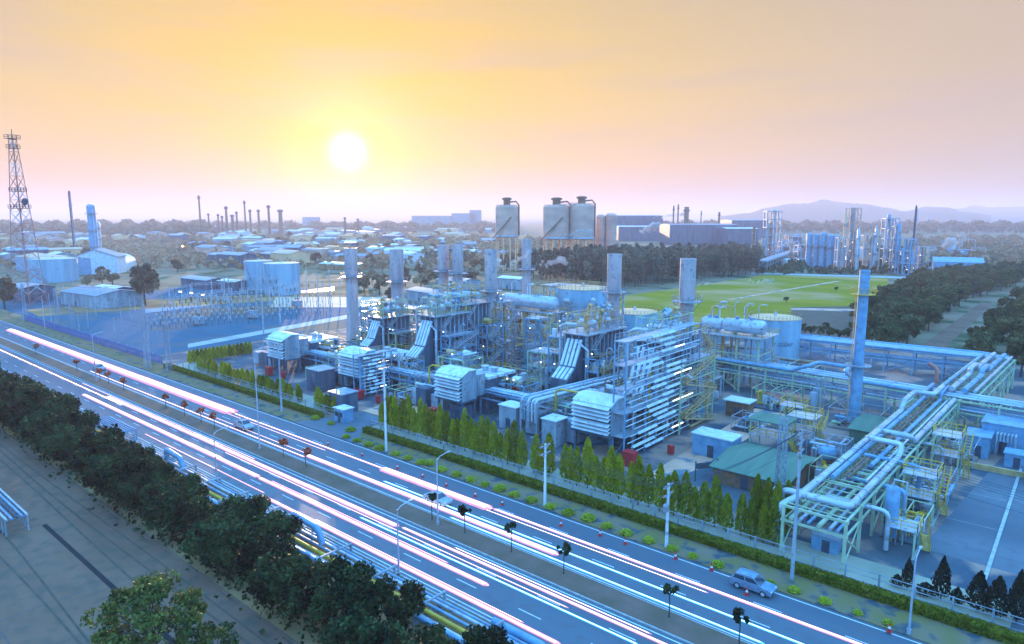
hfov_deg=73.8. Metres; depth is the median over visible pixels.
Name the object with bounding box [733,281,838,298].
field track
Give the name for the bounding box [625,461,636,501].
columnar cypress
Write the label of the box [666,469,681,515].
columnar cypress
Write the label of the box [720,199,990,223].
hills
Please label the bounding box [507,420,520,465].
columnar cypress
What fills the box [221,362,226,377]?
columnar cypress
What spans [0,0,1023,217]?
sky
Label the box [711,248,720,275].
grove tree
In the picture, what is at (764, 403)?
pipework skid
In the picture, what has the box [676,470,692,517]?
columnar cypress
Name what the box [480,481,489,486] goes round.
shrub
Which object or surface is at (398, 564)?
lamp post
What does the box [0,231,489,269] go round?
woods
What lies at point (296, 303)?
transformer
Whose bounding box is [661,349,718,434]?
pipe gallery
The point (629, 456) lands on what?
fire cabinet
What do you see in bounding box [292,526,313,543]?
pipe support
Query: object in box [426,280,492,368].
recovery boiler
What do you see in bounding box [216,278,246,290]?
shed
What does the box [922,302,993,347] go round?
forest track
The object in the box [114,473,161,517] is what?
bushy tree
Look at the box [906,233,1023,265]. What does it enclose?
woods
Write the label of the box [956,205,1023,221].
hills
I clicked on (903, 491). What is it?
pipe
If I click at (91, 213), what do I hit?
process column
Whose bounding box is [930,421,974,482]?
access platform
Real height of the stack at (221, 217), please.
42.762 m
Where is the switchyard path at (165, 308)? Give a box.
[145,287,333,312]
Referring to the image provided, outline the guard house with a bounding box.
[332,404,354,422]
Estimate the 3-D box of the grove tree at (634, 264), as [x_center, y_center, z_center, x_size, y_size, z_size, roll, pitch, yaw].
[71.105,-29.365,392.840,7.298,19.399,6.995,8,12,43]
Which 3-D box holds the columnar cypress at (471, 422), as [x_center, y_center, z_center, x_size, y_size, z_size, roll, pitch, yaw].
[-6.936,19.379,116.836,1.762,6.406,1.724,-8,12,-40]
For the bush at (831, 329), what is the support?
on the rough field at (839, 320)
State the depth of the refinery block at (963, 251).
669.80 m
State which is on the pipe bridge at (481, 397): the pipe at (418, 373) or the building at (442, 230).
the pipe at (418, 373)
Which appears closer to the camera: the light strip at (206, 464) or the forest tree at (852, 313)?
the light strip at (206, 464)
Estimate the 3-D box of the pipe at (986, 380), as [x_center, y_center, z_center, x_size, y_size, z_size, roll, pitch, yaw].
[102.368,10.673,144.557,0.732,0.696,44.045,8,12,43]
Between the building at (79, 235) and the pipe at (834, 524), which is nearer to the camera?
the pipe at (834, 524)
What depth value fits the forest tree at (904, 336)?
210.20 m
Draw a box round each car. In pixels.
[92,364,105,369]
[422,490,452,506]
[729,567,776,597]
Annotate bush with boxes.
[801,323,807,332]
[807,326,816,334]
[816,326,824,335]
[822,322,829,329]
[826,326,834,334]
[833,329,843,336]
[843,328,851,337]
[848,322,855,329]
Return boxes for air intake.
[266,331,300,374]
[337,346,374,389]
[434,364,477,417]
[571,389,623,453]
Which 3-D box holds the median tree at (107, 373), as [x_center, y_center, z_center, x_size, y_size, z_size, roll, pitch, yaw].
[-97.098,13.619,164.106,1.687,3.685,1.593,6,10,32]
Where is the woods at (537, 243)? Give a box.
[410,234,618,259]
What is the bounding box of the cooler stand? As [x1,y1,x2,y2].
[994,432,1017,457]
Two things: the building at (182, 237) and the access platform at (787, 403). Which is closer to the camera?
the access platform at (787, 403)
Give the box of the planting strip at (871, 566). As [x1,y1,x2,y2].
[174,362,1012,626]
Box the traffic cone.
[886,623,891,633]
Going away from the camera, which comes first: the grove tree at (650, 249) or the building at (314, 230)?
the grove tree at (650, 249)
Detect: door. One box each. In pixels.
[455,409,458,418]
[506,418,509,429]
[707,445,713,457]
[734,407,739,416]
[740,476,747,490]
[821,540,829,553]
[973,445,980,457]
[998,442,1006,454]
[1013,458,1020,468]
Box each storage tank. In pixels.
[27,255,78,282]
[243,258,273,290]
[262,260,300,295]
[556,282,607,342]
[620,305,658,350]
[747,310,801,363]
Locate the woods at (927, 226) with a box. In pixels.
[663,219,1023,233]
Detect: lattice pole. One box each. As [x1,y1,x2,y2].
[20,283,27,320]
[53,288,60,324]
[68,292,74,326]
[141,304,151,368]
[163,321,172,370]
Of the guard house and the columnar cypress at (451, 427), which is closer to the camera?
the columnar cypress at (451, 427)
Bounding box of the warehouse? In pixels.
[15,252,91,274]
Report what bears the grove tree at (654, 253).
on the ground at (169, 276)
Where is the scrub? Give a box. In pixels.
[756,244,972,274]
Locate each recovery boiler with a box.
[360,296,412,350]
[406,293,470,381]
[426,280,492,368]
[551,303,627,395]
[627,306,699,430]
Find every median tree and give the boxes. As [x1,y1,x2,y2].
[96,368,102,380]
[104,371,110,383]
[120,377,126,387]
[162,393,169,408]
[181,400,187,414]
[195,407,204,422]
[209,412,216,427]
[277,438,287,456]
[303,446,311,466]
[428,492,436,518]
[457,504,471,532]
[504,521,516,551]
[556,542,571,573]
[663,583,679,617]
[732,606,749,643]
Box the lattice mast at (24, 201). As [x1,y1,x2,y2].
[3,129,47,305]
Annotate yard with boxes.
[0,431,291,643]
[150,305,1023,632]
[924,455,1023,573]
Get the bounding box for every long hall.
[616,226,659,240]
[617,215,662,225]
[659,224,736,244]
[717,227,758,245]
[720,219,767,238]
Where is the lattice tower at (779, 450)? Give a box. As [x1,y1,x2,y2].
[774,416,788,487]
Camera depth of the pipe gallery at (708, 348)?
141.02 m
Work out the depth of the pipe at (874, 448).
103.06 m
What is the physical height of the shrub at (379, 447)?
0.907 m
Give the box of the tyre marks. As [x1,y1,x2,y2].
[0,444,268,643]
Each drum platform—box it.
[497,281,567,354]
[537,286,556,335]
[540,279,598,340]
[695,301,779,393]
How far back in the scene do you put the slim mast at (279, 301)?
255.70 m
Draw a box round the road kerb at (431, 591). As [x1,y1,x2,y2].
[0,368,490,622]
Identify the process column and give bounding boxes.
[85,203,100,249]
[97,222,102,247]
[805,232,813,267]
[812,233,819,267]
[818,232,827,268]
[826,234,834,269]
[832,234,839,270]
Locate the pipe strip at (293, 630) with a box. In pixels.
[0,422,490,643]
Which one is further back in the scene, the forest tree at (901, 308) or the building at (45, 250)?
the building at (45, 250)
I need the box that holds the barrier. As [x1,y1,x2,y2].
[953,458,1023,477]
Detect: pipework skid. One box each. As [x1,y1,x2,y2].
[338,334,360,345]
[339,340,360,346]
[386,383,418,405]
[498,334,545,363]
[503,366,530,391]
[521,361,554,386]
[699,373,723,401]
[731,410,770,432]
[751,382,801,413]
[759,356,824,389]
[773,484,812,532]
[806,431,853,463]
[808,454,875,496]
[827,399,889,430]
[880,497,933,546]
[909,461,956,508]
[936,427,980,469]
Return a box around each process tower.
[762,209,782,256]
[777,241,799,252]
[793,244,813,261]
[833,237,847,273]
[845,207,861,269]
[857,234,880,271]
[879,214,899,266]
[888,224,900,272]
[897,238,918,274]
[913,246,930,268]
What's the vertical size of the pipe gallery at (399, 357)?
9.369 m
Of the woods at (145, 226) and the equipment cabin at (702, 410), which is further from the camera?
the woods at (145, 226)
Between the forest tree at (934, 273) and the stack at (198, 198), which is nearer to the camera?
the forest tree at (934, 273)
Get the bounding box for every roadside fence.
[177,360,332,414]
[369,419,1023,632]
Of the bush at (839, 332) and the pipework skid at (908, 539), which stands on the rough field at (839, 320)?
the bush at (839, 332)
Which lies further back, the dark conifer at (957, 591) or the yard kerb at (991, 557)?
the yard kerb at (991, 557)
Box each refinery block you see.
[782,258,797,264]
[792,234,805,244]
[850,244,889,262]
[945,240,975,249]
[952,238,968,246]
[958,248,985,255]
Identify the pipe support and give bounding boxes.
[172,464,196,475]
[200,477,221,491]
[218,491,248,503]
[250,506,279,527]
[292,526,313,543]
[319,543,352,563]
[372,565,395,580]
[412,590,445,625]
[495,619,503,626]
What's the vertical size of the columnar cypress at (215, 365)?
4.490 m
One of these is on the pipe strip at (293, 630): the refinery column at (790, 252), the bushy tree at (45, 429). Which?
the bushy tree at (45, 429)
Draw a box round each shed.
[7,282,55,302]
[58,285,142,309]
[96,284,135,290]
[180,275,222,289]
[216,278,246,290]
[319,261,368,269]
[326,250,343,258]
[405,286,438,303]
[437,276,479,289]
[497,275,521,289]
[709,442,820,490]
[810,526,842,555]
[847,414,895,450]
[930,257,984,269]
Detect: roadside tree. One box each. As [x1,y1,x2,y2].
[0,274,17,308]
[79,274,92,285]
[128,263,159,305]
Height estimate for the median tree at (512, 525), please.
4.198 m
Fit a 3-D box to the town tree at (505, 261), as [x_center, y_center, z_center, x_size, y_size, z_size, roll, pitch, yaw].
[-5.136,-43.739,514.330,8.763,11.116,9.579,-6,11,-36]
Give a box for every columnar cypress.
[186,350,193,363]
[191,349,196,362]
[195,349,200,359]
[196,355,200,368]
[198,358,204,370]
[200,348,204,360]
[203,348,208,359]
[206,358,211,372]
[208,347,212,358]
[211,360,218,376]
[212,346,216,359]
[215,346,221,358]
[220,345,225,358]
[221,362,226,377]
[224,345,228,357]
[227,345,232,356]
[227,366,233,380]
[231,343,236,356]
[234,368,240,383]
[235,343,240,354]
[239,342,244,355]
[239,368,244,383]
[243,342,248,353]
[244,369,249,383]
[247,341,253,352]
[249,370,256,384]
[250,373,254,387]
[256,374,260,387]
[259,375,264,388]
[265,376,270,390]
[269,379,274,392]
[274,378,278,394]
[278,378,285,394]
[284,383,290,395]
[286,383,293,399]
[296,386,302,401]
[313,386,319,404]
[317,390,323,408]
[322,394,327,410]
[326,395,331,410]
[330,396,336,411]
[378,402,383,424]
[381,394,389,424]
[386,395,395,427]
[389,396,399,427]
[395,406,403,430]
[399,398,408,431]
[402,395,413,432]
[408,407,417,434]
[415,398,423,434]
[420,404,429,438]
[426,408,435,439]
[430,412,437,441]
[434,404,443,443]
[441,410,450,442]
[448,419,455,444]
[451,418,461,446]
[459,407,468,450]
[466,417,473,449]
[469,421,480,454]
[476,415,487,455]
[480,416,492,455]
[487,420,499,459]
[495,432,503,460]
[502,427,513,464]
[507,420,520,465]
[514,430,528,467]
[529,433,539,470]
[536,444,547,474]
[541,432,556,475]
[559,443,570,481]
[565,445,573,481]
[571,446,582,485]
[579,436,593,487]
[589,455,600,490]
[596,456,610,492]
[603,445,618,496]
[611,453,626,498]
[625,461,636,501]
[630,454,644,504]
[642,463,655,506]
[652,462,666,510]
[662,474,674,510]
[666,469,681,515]
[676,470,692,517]
[688,486,700,520]
[695,481,710,522]
[706,475,723,526]
[719,492,734,531]
[735,493,747,534]
[744,498,758,539]
[749,473,762,524]
[756,502,771,542]
[758,477,773,522]
[765,501,781,545]
[770,480,787,521]
[784,479,794,536]
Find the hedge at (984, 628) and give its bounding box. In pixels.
[163,363,1023,643]
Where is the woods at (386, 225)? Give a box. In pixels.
[185,220,495,231]
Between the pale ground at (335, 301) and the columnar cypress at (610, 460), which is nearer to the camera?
the columnar cypress at (610, 460)
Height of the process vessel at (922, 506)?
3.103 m
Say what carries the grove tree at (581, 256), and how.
on the ground at (169, 276)
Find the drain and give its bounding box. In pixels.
[42,524,174,643]
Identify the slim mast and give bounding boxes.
[258,267,264,333]
[277,273,280,324]
[317,278,318,306]
[328,270,330,314]
[338,278,340,304]
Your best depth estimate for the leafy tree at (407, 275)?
398.23 m
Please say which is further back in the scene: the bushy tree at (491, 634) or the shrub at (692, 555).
the shrub at (692, 555)
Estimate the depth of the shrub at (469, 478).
104.27 m
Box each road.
[188,313,359,347]
[362,405,416,415]
[619,397,796,493]
[749,272,904,277]
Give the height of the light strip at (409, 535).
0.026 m
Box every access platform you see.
[747,411,798,452]
[779,395,812,425]
[786,404,828,447]
[884,509,930,557]
[900,456,951,522]
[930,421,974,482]
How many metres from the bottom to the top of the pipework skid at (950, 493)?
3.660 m
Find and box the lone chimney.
[844,270,875,424]
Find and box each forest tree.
[849,302,869,316]
[866,311,888,340]
[868,295,882,309]
[872,285,886,295]
[872,300,899,314]
[874,320,902,348]
[876,308,895,325]
[878,286,896,295]
[890,313,925,343]
[891,285,910,297]
[892,303,915,321]
[895,325,909,342]
[898,299,917,314]
[900,277,915,282]
[904,279,920,286]
[909,273,926,278]
[913,267,927,273]
[913,289,933,298]
[915,303,935,324]
[917,270,929,276]
[917,303,943,330]
[919,295,943,323]
[926,294,946,307]
[932,267,949,272]
[932,271,946,275]
[939,283,957,298]
[941,291,958,312]
[943,298,950,312]
[945,283,962,306]
[952,263,964,268]
[953,266,966,271]
[957,274,971,283]
[957,283,972,305]
[962,281,976,300]
[963,336,997,361]
[965,265,974,268]
[966,326,981,334]
[969,328,997,346]
[971,281,980,297]
[971,326,1001,351]
[972,275,989,295]
[976,278,991,296]
[981,320,995,327]
[982,308,1008,318]
[983,315,1007,326]
[985,274,998,291]
[987,280,994,294]
[994,270,1012,290]
[994,317,1023,353]
[995,306,1014,316]
[996,260,1007,265]
[997,296,1015,310]
[1000,269,1016,287]
[1003,266,1015,270]
[1005,261,1015,265]
[1006,335,1023,376]
[1008,273,1018,286]
[1009,287,1023,298]
[1012,273,1021,285]
[1012,302,1023,311]
[1012,308,1023,317]
[1016,269,1023,277]
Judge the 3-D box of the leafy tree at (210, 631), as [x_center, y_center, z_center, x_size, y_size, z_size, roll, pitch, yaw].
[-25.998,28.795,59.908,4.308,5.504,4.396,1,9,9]
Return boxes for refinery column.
[751,225,755,247]
[788,238,793,258]
[842,211,847,266]
[854,228,860,272]
[872,225,877,271]
[894,222,901,273]
[913,205,917,249]
[924,248,929,268]
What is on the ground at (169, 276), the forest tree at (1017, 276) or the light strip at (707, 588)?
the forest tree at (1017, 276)
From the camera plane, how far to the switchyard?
262.33 m
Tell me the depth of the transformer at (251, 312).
271.82 m
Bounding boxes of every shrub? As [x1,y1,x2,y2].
[310,415,320,419]
[345,426,355,431]
[364,441,373,446]
[375,444,384,450]
[391,450,400,455]
[403,455,411,459]
[415,458,424,464]
[423,459,433,465]
[438,465,447,471]
[451,470,461,476]
[466,476,475,481]
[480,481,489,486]
[493,484,506,491]
[508,490,519,496]
[526,495,537,503]
[545,503,555,509]
[561,508,574,516]
[580,513,595,521]
[601,522,612,528]
[620,528,632,536]
[642,535,654,543]
[666,544,677,551]
[687,552,697,558]
[712,559,724,568]
[788,585,801,593]
[818,596,831,604]
[852,608,863,615]
[882,619,894,626]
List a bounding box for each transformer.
[191,313,204,324]
[246,307,258,317]
[291,297,302,306]
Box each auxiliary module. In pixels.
[253,332,308,367]
[324,346,379,385]
[405,362,477,410]
[525,384,595,442]
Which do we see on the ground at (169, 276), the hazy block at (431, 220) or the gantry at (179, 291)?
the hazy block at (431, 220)
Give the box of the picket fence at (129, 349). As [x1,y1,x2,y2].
[24,314,162,363]
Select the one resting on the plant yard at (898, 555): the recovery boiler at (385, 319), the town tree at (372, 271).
the recovery boiler at (385, 319)
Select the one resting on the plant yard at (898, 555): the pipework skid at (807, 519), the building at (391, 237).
the pipework skid at (807, 519)
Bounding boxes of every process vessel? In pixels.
[809,387,821,421]
[815,374,825,410]
[817,441,842,464]
[883,479,908,545]
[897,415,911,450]
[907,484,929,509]
[918,497,939,515]
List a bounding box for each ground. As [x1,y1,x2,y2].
[0,218,1023,356]
[27,291,345,315]
[272,297,380,306]
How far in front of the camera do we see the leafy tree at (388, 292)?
323.31 m
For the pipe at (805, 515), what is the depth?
89.90 m
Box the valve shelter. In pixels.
[95,416,137,440]
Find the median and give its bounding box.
[0,338,747,643]
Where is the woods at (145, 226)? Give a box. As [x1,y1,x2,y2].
[0,218,214,234]
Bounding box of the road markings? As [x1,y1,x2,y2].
[0,320,920,643]
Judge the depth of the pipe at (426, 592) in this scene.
77.14 m
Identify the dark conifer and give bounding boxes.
[890,574,902,586]
[900,557,915,587]
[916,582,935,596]
[930,555,952,598]
[950,586,965,603]
[962,570,994,611]
[980,575,1011,616]
[1003,569,1023,621]
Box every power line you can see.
[68,306,279,351]
[277,344,380,369]
[380,360,546,452]
[541,444,666,497]
[665,434,797,497]
[800,429,1023,513]
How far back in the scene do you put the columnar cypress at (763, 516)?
84.09 m
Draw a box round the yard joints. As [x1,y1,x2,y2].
[0,470,184,643]
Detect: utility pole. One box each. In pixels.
[273,344,283,411]
[378,359,389,450]
[540,441,550,505]
[663,481,673,547]
[790,427,805,579]
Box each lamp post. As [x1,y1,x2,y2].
[92,332,100,380]
[213,426,228,481]
[254,346,266,449]
[396,498,414,576]
[436,450,450,524]
[906,545,922,634]
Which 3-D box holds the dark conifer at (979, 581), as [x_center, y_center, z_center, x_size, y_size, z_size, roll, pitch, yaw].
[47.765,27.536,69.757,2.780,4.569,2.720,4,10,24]
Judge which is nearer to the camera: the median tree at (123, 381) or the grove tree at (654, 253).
the median tree at (123, 381)
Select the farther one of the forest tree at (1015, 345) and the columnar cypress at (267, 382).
the forest tree at (1015, 345)
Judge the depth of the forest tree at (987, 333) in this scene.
194.90 m
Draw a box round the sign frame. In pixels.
[694,458,717,480]
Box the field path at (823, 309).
[791,308,853,310]
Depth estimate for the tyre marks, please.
80.02 m
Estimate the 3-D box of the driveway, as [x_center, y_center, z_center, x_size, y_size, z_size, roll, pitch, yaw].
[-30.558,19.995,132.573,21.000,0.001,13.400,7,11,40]
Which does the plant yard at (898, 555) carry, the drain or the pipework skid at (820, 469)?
the pipework skid at (820, 469)
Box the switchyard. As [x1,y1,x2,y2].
[0,287,430,355]
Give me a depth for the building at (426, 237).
1032.75 m
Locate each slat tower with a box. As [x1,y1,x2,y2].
[352,345,392,395]
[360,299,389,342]
[612,316,701,453]
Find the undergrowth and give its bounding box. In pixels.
[0,423,455,643]
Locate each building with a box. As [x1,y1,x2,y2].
[0,237,9,242]
[0,252,18,264]
[3,247,48,254]
[18,231,33,234]
[25,245,48,247]
[28,234,51,242]
[35,231,65,235]
[47,237,66,241]
[47,251,75,255]
[48,247,82,254]
[64,241,81,246]
[65,239,88,246]
[71,234,88,238]
[111,234,128,239]
[146,231,166,236]
[167,234,189,241]
[194,244,227,255]
[196,232,213,238]
[207,252,219,260]
[212,237,240,242]
[216,251,256,266]
[217,235,242,237]
[220,245,234,251]
[235,231,250,234]
[235,242,264,249]
[240,239,260,242]
[241,236,264,239]
[242,242,263,245]
[243,244,278,251]
[254,240,283,244]
[254,247,290,255]
[259,251,270,259]
[265,229,284,234]
[270,249,309,265]
[276,245,306,250]
[284,242,319,244]
[285,230,307,234]
[290,234,309,241]
[295,242,312,244]
[301,248,327,257]
[306,229,319,232]
[315,237,338,243]
[320,232,341,233]
[322,245,346,250]
[324,234,342,236]
[325,227,343,231]
[334,253,367,260]
[337,235,356,239]
[338,239,364,242]
[340,230,356,233]
[343,242,359,247]
[355,231,379,233]
[357,233,376,236]
[362,227,373,230]
[365,246,388,252]
[366,229,383,231]
[372,251,388,256]
[381,235,405,241]
[384,248,427,256]
[392,238,409,242]
[394,246,435,256]
[403,251,423,264]
[410,232,436,236]
[419,235,433,240]
[437,228,457,232]
[444,232,464,236]
[454,234,468,237]
[457,241,476,246]
[477,251,505,258]
[481,238,500,241]
[484,228,492,232]
[497,259,512,266]
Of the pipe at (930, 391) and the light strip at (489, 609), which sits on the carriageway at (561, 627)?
the light strip at (489, 609)
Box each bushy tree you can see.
[0,370,10,383]
[0,372,35,387]
[0,379,50,426]
[5,381,43,394]
[10,403,40,434]
[18,383,62,417]
[18,392,81,444]
[31,389,81,408]
[33,410,84,453]
[40,423,83,470]
[56,406,100,430]
[67,445,112,471]
[70,424,94,456]
[74,423,141,487]
[82,440,152,506]
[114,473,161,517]
[135,446,162,467]
[137,480,199,534]
[144,460,182,484]
[155,472,209,508]
[169,492,222,555]
[181,503,250,573]
[191,504,219,528]
[218,493,270,529]
[237,532,293,595]
[238,509,303,559]
[249,540,324,619]
[292,554,314,590]
[308,554,375,617]
[308,581,372,643]
[345,616,407,643]
[358,573,426,630]
[401,628,450,643]
[417,622,459,643]
[461,624,513,643]
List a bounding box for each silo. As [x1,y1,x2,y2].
[492,197,519,270]
[540,197,569,250]
[569,196,595,249]
[596,215,604,248]
[605,213,616,249]
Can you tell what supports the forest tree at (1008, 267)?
on the ground at (169, 276)
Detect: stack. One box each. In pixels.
[68,191,75,246]
[197,195,201,231]
[217,214,219,233]
[220,216,223,231]
[224,206,228,231]
[230,215,234,230]
[235,211,238,230]
[243,200,246,230]
[248,209,251,231]
[256,209,260,232]
[266,205,270,233]
[277,209,283,233]
[340,248,361,340]
[343,217,345,232]
[386,249,408,304]
[433,245,451,292]
[447,244,467,289]
[479,249,502,365]
[517,239,535,341]
[601,253,626,333]
[672,258,701,330]
[677,204,678,223]
[683,207,690,223]
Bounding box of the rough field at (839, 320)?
[791,306,867,346]
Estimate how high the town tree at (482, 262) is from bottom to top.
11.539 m
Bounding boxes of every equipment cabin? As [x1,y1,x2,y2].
[305,365,335,391]
[327,387,358,412]
[449,402,472,420]
[498,400,526,429]
[540,413,568,446]
[685,397,704,417]
[691,426,742,458]
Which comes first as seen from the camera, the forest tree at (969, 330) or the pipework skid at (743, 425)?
the pipework skid at (743, 425)
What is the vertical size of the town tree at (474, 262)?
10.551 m
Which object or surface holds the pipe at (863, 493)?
on the pipe bridge at (860, 508)
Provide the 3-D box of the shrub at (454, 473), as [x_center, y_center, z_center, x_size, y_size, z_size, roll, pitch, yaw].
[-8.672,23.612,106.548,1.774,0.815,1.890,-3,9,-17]
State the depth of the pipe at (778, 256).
539.38 m
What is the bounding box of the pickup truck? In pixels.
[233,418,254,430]
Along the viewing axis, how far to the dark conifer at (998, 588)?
68.39 m
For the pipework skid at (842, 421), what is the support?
on the plant yard at (898, 555)
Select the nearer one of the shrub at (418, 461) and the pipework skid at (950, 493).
the pipework skid at (950, 493)
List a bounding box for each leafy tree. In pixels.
[79,569,207,643]
[192,620,240,643]
[357,274,369,292]
[371,272,389,294]
[384,287,390,298]
[404,267,411,285]
[412,269,433,286]
[431,267,437,278]
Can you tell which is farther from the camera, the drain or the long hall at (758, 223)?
the long hall at (758, 223)
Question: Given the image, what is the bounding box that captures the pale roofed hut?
[723,395,756,417]
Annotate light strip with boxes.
[1,350,121,404]
[5,329,237,413]
[82,394,260,477]
[83,383,253,458]
[90,371,304,456]
[106,396,398,526]
[145,434,263,492]
[204,413,556,551]
[225,452,567,607]
[229,414,325,450]
[234,413,381,467]
[258,477,488,585]
[262,496,560,643]
[272,481,447,562]
[307,455,558,555]
[315,519,523,622]
[360,517,637,643]
[380,467,492,509]
[383,481,803,643]
[401,527,666,643]
[450,517,764,643]
[454,547,650,633]
[487,510,707,592]
[493,508,861,643]
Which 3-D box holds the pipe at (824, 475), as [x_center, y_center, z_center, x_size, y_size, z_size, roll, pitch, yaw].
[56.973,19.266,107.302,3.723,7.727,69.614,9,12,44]
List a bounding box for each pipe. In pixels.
[81,413,527,643]
[91,424,472,627]
[96,430,468,632]
[99,424,519,643]
[164,448,185,470]
[206,496,465,643]
[209,496,462,638]
[290,511,325,544]
[305,350,564,406]
[308,350,569,406]
[312,350,571,405]
[314,349,571,403]
[481,617,544,643]
[521,369,630,418]
[524,374,616,419]
[527,375,616,420]
[531,377,619,421]
[534,358,702,422]
[715,357,926,399]
[716,367,1007,416]
[720,367,1023,418]
[721,356,1023,405]
[723,356,1023,403]
[724,355,1023,402]
[725,366,1023,416]
[746,368,1023,415]
[765,249,799,261]
[774,384,944,540]
[778,398,956,508]
[789,404,920,519]
[794,371,1023,408]
[798,370,1022,405]
[798,404,926,521]
[800,338,1005,360]
[800,345,966,363]
[800,346,1003,369]
[801,334,995,362]
[801,335,999,355]
[801,336,1008,357]
[801,337,1007,358]
[801,346,965,363]
[802,337,1006,357]
[803,336,1008,356]
[807,415,920,524]
[816,406,939,527]
[827,494,890,550]
[828,443,914,530]
[830,383,934,478]
[836,408,951,532]
[843,397,932,476]
[846,475,905,515]
[848,395,938,477]
[864,453,921,508]
[865,397,951,481]
[869,385,949,467]
[893,436,944,475]
[927,362,938,383]
[943,353,984,385]
[949,352,996,390]
[961,353,1006,392]
[973,356,1012,392]
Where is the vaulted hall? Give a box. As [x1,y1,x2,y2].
[73,248,136,273]
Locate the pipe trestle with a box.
[0,488,29,536]
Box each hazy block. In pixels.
[302,217,319,224]
[412,216,451,224]
[451,213,475,223]
[469,210,481,222]
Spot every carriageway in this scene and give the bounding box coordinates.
[0,320,927,643]
[0,345,687,643]
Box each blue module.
[964,426,994,459]
[981,413,1023,454]
[1003,447,1023,469]
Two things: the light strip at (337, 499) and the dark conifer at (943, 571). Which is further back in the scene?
the light strip at (337, 499)
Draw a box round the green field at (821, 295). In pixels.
[620,275,888,326]
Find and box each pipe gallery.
[318,339,349,365]
[356,324,370,346]
[361,308,393,341]
[386,352,426,390]
[388,323,418,349]
[404,304,426,323]
[438,344,483,368]
[440,323,478,366]
[477,318,505,368]
[492,294,516,366]
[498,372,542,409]
[508,312,521,342]
[524,313,554,370]
[527,341,561,390]
[547,328,563,400]
[553,314,581,361]
[561,298,606,329]
[585,345,632,386]
[591,378,651,442]
[617,331,645,386]
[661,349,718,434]
[693,324,712,408]
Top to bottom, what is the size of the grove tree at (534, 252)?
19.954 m
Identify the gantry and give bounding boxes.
[168,284,192,308]
[173,293,198,320]
[181,294,219,317]
[191,282,223,302]
[197,296,230,320]
[210,288,233,311]
[211,275,229,293]
[223,279,242,300]
[226,290,249,315]
[239,287,273,309]
[243,275,263,293]
[255,290,288,312]
[256,277,276,296]
[269,282,287,305]
[281,284,299,308]
[294,281,323,298]
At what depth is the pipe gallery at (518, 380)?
141.17 m
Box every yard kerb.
[0,428,299,643]
[911,468,964,559]
[984,468,1021,580]
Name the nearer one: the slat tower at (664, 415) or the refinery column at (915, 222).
the slat tower at (664, 415)
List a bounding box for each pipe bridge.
[300,352,571,416]
[519,364,705,435]
[714,360,1023,428]
[755,250,799,272]
[779,395,962,571]
[799,340,1008,386]
[932,355,1016,427]
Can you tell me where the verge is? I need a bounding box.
[0,311,1003,643]
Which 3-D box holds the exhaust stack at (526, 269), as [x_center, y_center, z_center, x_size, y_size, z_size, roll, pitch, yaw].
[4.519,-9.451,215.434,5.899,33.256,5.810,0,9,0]
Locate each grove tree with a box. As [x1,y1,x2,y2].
[517,247,521,271]
[531,248,538,277]
[531,255,533,273]
[536,255,544,275]
[540,250,551,279]
[544,249,555,280]
[552,256,561,277]
[557,247,563,275]
[561,248,569,278]
[561,250,569,278]
[565,250,577,281]
[566,255,576,278]
[574,246,580,253]
[575,255,579,281]
[579,252,590,282]
[579,253,590,282]
[583,260,592,284]
[590,254,598,279]
[594,251,604,285]
[598,250,606,283]
[602,255,607,280]
[613,244,619,252]
[621,260,626,284]
[622,261,630,282]
[623,250,630,261]
[628,250,635,281]
[630,254,642,286]
[633,257,642,284]
[637,252,645,283]
[647,246,653,277]
[649,248,660,282]
[652,257,660,283]
[657,256,668,284]
[669,254,678,274]
[669,256,678,276]
[672,251,680,279]
[675,246,682,255]
[690,253,698,273]
[697,255,706,277]
[700,248,709,271]
[706,251,713,271]
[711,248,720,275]
[713,254,720,276]
[719,244,727,250]
[719,251,728,274]
[720,247,727,266]
[725,248,734,276]
[728,250,736,271]
[734,246,743,275]
[736,247,744,269]
[742,247,751,274]
[747,248,756,273]
[752,248,760,272]
[755,243,761,269]
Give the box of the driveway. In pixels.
[295,411,379,444]
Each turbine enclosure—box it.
[296,331,339,368]
[366,344,413,388]
[469,361,516,414]
[597,390,658,447]
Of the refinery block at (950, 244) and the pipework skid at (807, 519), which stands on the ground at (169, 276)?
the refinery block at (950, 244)
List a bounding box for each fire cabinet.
[265,366,272,375]
[281,371,285,378]
[353,388,364,399]
[375,395,380,403]
[428,406,436,412]
[622,449,638,466]
[667,444,674,454]
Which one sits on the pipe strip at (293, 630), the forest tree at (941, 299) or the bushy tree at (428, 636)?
the bushy tree at (428, 636)
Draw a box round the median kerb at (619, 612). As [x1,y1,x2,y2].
[0,337,749,643]
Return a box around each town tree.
[56,240,65,246]
[80,247,89,253]
[93,270,106,283]
[95,266,105,273]
[102,269,120,284]
[170,259,183,272]
[311,252,320,261]
[366,269,377,280]
[378,261,386,270]
[382,242,390,247]
[414,263,426,273]
[463,267,476,278]
[469,251,477,257]
[469,257,478,268]
[479,256,484,271]
[499,254,508,258]
[500,257,511,270]
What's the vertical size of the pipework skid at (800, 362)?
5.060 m
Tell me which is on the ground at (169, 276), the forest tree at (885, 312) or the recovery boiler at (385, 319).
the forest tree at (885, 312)
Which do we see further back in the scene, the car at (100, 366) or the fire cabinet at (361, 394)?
the car at (100, 366)

